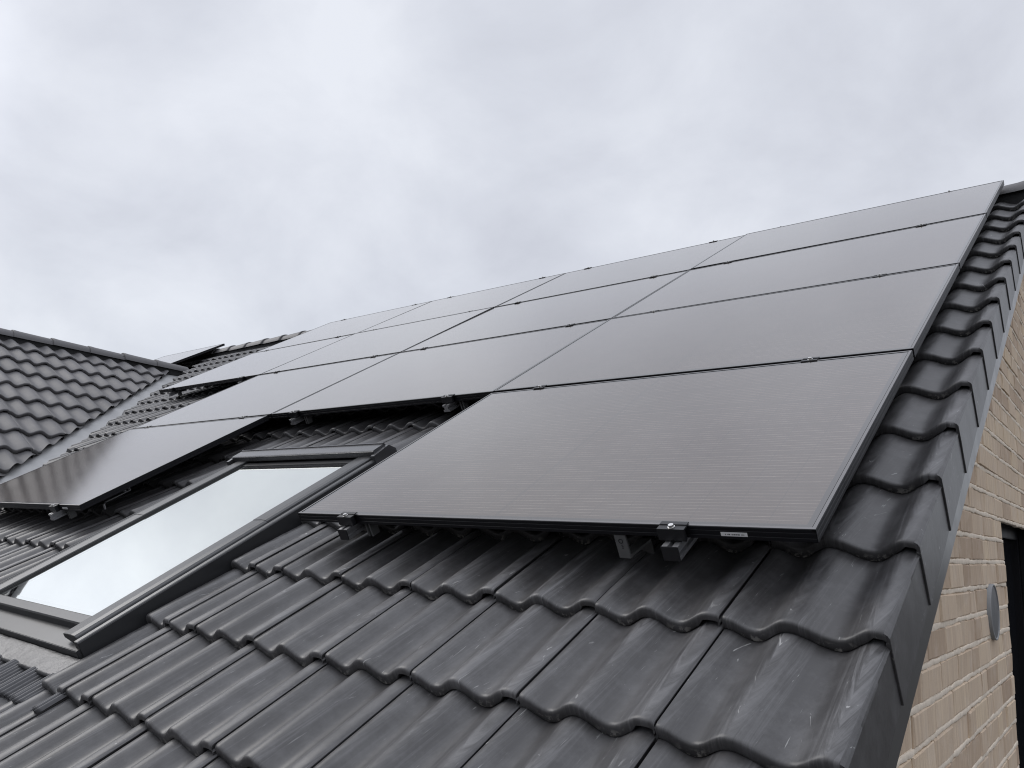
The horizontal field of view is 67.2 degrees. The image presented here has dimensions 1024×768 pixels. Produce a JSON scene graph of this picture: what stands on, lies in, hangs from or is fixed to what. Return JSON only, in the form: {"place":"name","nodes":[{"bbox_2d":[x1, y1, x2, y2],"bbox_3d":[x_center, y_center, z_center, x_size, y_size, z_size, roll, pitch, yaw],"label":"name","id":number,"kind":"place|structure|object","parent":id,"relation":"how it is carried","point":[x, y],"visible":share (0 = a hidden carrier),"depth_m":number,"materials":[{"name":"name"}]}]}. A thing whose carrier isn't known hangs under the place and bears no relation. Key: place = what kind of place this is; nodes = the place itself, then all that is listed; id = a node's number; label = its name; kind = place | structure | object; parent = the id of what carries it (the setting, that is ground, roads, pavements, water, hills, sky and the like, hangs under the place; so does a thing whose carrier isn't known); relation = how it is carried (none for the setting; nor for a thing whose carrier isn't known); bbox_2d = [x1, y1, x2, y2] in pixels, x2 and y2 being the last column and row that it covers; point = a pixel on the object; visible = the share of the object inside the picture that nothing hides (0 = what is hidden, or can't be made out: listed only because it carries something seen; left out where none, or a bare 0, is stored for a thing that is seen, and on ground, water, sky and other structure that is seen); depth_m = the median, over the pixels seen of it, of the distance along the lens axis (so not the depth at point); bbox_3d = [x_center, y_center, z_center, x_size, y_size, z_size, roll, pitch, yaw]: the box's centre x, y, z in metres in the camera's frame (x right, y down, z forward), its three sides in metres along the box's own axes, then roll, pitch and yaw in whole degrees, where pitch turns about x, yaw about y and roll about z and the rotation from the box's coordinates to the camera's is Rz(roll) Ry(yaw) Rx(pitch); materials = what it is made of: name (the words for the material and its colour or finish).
{"place":"outdoors","nodes":[
{"label":"outdoors","id":0,"kind":"place"},
{"bbox_2d":[0,0,1023,359],"label":"sky","id":1,"kind":"structure","parent":0,"point":[177,176],"materials":[{"name":"grey"}]},
{"label":"ground","id":2,"kind":"structure","parent":0,"visible":0},
{"bbox_2d":[0,181,1023,767],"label":"brick house","id":3,"kind":"structure","parent":2,"relation":"on","point":[222,605],"depth_m":2.02,"materials":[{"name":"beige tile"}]},
{"bbox_2d":[156,344,224,363],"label":"solar panel","id":4,"kind":"object","parent":3,"relation":"attached to","point":[177,358],"visible":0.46,"depth_m":10.98,"materials":[{"name":"grey glass"}]},
{"bbox_2d":[168,319,344,395],"bbox_3d":[-2.615,-0.326,8.284,0.094,0.097,2.380,-6,17,38],"label":"mounting rail","id":5,"kind":"object","parent":3,"relation":"attached to","point":[172,392],"visible":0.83,"depth_m":7.42,"materials":[{"name":"metal"}]},
{"bbox_2d":[159,334,352,392],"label":"solar panel","id":6,"kind":"object","parent":5,"relation":"attached to","point":[249,366],"visible":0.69,"depth_m":7.36,"materials":[{"name":"grey glass"}]},
{"bbox_2d":[48,277,543,519],"bbox_3d":[-0.922,-0.171,5.551,0.239,0.099,4.688,-6,17,38],"label":"mounting rail","id":7,"kind":"object","parent":3,"relation":"attached to","point":[56,513],"visible":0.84,"depth_m":3.87,"materials":[{"name":"metal"}]},
{"bbox_2d":[0,415,268,510],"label":"solar panel","id":8,"kind":"object","parent":7,"relation":"attached to","point":[87,477],"visible":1,"depth_m":4.46,"materials":[{"name":"grey glass"}]},
{"bbox_2d":[133,353,397,428],"bbox_3d":[-1.780,0.067,5.529,1.722,0.032,1.134,-6,17,38],"label":"solar panel","id":9,"kind":"object","parent":7,"relation":"attached to","point":[265,394],"visible":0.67,"depth_m":5.42,"materials":[{"name":"grey glass"}]},
{"bbox_2d":[260,307,493,374],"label":"solar panel","id":10,"kind":"object","parent":7,"relation":"attached to","point":[385,341],"visible":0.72,"depth_m":6.29,"materials":[{"name":"grey glass"}]},
{"bbox_2d":[237,304,415,382],"bbox_3d":[-1.677,-0.426,7.535,0.094,0.097,2.380,-6,17,38],"label":"mounting rail","id":11,"kind":"object","parent":3,"relation":"attached to","point":[241,379],"visible":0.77,"depth_m":6.66,"materials":[{"name":"metal"}]},
{"bbox_2d":[255,301,430,352],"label":"solar panel","id":12,"kind":"object","parent":11,"relation":"attached to","point":[345,327],"visible":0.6,"depth_m":8.27,"materials":[{"name":"grey glass"}]},
{"bbox_2d":[288,267,591,424],"bbox_3d":[-0.255,-0.412,5.708,0.094,0.097,3.534,-6,17,38],"label":"mounting rail","id":13,"kind":"object","parent":3,"relation":"attached to","point":[296,418],"visible":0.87,"depth_m":4.41,"materials":[{"name":"metal"}]},
{"bbox_2d":[271,320,606,418],"bbox_3d":[-0.435,-0.079,4.454,1.722,0.031,1.134,-6,17,38],"label":"solar panel","id":14,"kind":"object","parent":13,"relation":"attached to","point":[477,369],"visible":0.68,"depth_m":4.30,"materials":[{"name":"grey glass"}]},
{"bbox_2d":[496,235,743,306],"bbox_3d":[0.860,-0.890,6.185,1.722,0.032,1.134,-6,17,38],"label":"solar panel","id":15,"kind":"object","parent":13,"relation":"attached to","point":[668,262],"visible":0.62,"depth_m":6.09,"materials":[{"name":"grey glass"}]},
{"bbox_2d":[337,226,781,539],"bbox_3d":[0.790,-0.356,4.181,0.094,0.097,4.692,-6,17,38],"label":"mounting rail","id":16,"kind":"object","parent":3,"relation":"attached to","point":[350,528],"visible":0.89,"depth_m":2.45,"materials":[{"name":"metal"}]},
{"bbox_2d":[298,350,913,542],"bbox_3d":[0.263,0.181,2.514,1.722,0.032,1.135,-6,17,38],"label":"solar panel","id":17,"kind":"object","parent":16,"relation":"attached to","point":[774,452],"visible":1,"depth_m":2.26,"materials":[{"name":"grey glass"}]},
{"bbox_2d":[494,264,959,392],"bbox_3d":[0.910,-0.226,3.380,1.722,0.032,1.134,-6,17,38],"label":"solar panel","id":18,"kind":"object","parent":16,"relation":"attached to","point":[897,312],"visible":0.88,"depth_m":3.20,"materials":[{"name":"grey glass"}]},
{"bbox_2d":[613,214,986,317],"bbox_3d":[1.558,-0.630,4.245,1.722,0.031,1.134,-6,17,38],"label":"solar panel","id":19,"kind":"object","parent":16,"relation":"attached to","point":[949,242],"visible":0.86,"depth_m":4.11,"materials":[{"name":"grey glass"}]},
{"bbox_2d":[691,180,1003,269],"bbox_3d":[2.204,-1.038,5.109,1.722,0.030,1.134,-6,17,38],"label":"solar panel","id":20,"kind":"object","parent":16,"relation":"attached to","point":[956,204],"visible":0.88,"depth_m":4.99,"materials":[{"name":"grey glass"}]},
{"bbox_2d":[441,240,717,411],"bbox_3d":[0.688,-0.513,4.955,0.094,0.097,3.534,-6,17,38],"label":"mounting rail","id":21,"kind":"object","parent":3,"relation":"attached to","point":[451,404],"visible":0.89,"depth_m":3.66,"materials":[{"name":"metal"}]},
{"bbox_2d":[402,270,688,351],"bbox_3d":[0.213,-0.483,5.320,1.722,0.030,1.134,-6,17,38],"label":"solar panel","id":22,"kind":"object","parent":21,"relation":"attached to","point":[594,305],"visible":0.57,"depth_m":5.21,"materials":[{"name":"grey glass"}]},
{"bbox_2d":[614,190,953,561],"bbox_3d":[1.623,-0.416,3.530,0.205,0.159,4.692,-6,17,38],"label":"mounting rail","id":23,"kind":"object","parent":3,"relation":"attached to","point":[677,545],"visible":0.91,"depth_m":1.75,"materials":[{"name":"metal"}]},
{"bbox_2d":[1001,523,1023,767],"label":"window","id":24,"kind":"structure","parent":3,"relation":"in","point":[1013,538],"depth_m":3.99,"materials":[{"name":"black glass"}]},
{"bbox_3d":[-1.915,-0.065,6.343,0.094,0.097,4.688,-6,17,38],"label":"mounting rail","id":25,"kind":"object","parent":3,"relation":"attached to","visible":0},
{"bbox_2d":[358,273,564,332],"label":"solar panel","id":26,"kind":"object","parent":25,"relation":"attached to","point":[483,299],"visible":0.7,"depth_m":7.18,"materials":[{"name":"grey glass"}]}
]}

